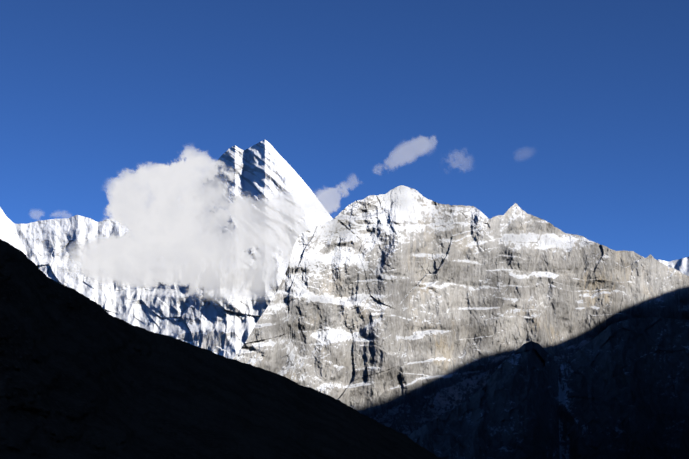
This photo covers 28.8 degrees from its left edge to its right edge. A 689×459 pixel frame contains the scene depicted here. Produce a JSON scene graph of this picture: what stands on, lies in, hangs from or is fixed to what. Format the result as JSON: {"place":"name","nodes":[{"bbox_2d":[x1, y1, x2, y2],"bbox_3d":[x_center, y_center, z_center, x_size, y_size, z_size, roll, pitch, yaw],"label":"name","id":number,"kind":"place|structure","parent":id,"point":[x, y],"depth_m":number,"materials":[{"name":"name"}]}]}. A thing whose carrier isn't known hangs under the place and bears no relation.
{"place":"outdoors","nodes":[
{"label":"outdoors","id":0,"kind":"place"},
{"bbox_2d":[0,140,332,358],"bbox_3d":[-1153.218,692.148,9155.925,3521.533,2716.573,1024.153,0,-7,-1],"label":"snow peak","id":1,"kind":"structure","parent":0,"point":[226,328],"depth_m":9410.08,"materials":[{"name":"white snow"}]},
{"bbox_2d":[0,239,441,458],"bbox_3d":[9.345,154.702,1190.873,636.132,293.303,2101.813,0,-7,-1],"label":"slope","id":2,"kind":"structure","parent":0,"point":[82,376],"depth_m":1081.08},
{"bbox_2d":[30,135,532,306],"bbox_3d":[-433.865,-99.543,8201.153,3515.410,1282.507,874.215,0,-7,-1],"label":"cloud","id":3,"kind":"structure","parent":0,"point":[174,217],"depth_m":8305.10,"materials":[{"name":"white"}]},
{"bbox_2d":[0,0,688,261],"label":"sky","id":4,"kind":"structure","parent":0,"point":[595,91],"materials":[{"name":"blue"}]},
{"bbox_2d":[233,185,688,434],"bbox_3d":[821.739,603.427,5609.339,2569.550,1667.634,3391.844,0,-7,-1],"label":"rock wall","id":5,"kind":"structure","parent":0,"point":[403,309],"depth_m":5904.62,"materials":[{"name":"stone"}]},
{"bbox_2d":[407,317,688,458],"bbox_3d":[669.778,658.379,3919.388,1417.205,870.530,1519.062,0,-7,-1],"label":"spurs","id":6,"kind":"structure","parent":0,"point":[619,390],"depth_m":4104.04,"materials":[{"name":"grey stone"}]},
{"bbox_2d":[658,257,688,275],"bbox_3d":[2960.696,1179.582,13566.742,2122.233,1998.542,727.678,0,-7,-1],"label":"snow ridge","id":7,"kind":"structure","parent":0,"point":[681,265],"depth_m":13933.28,"materials":[{"name":"white snow"}]}
]}

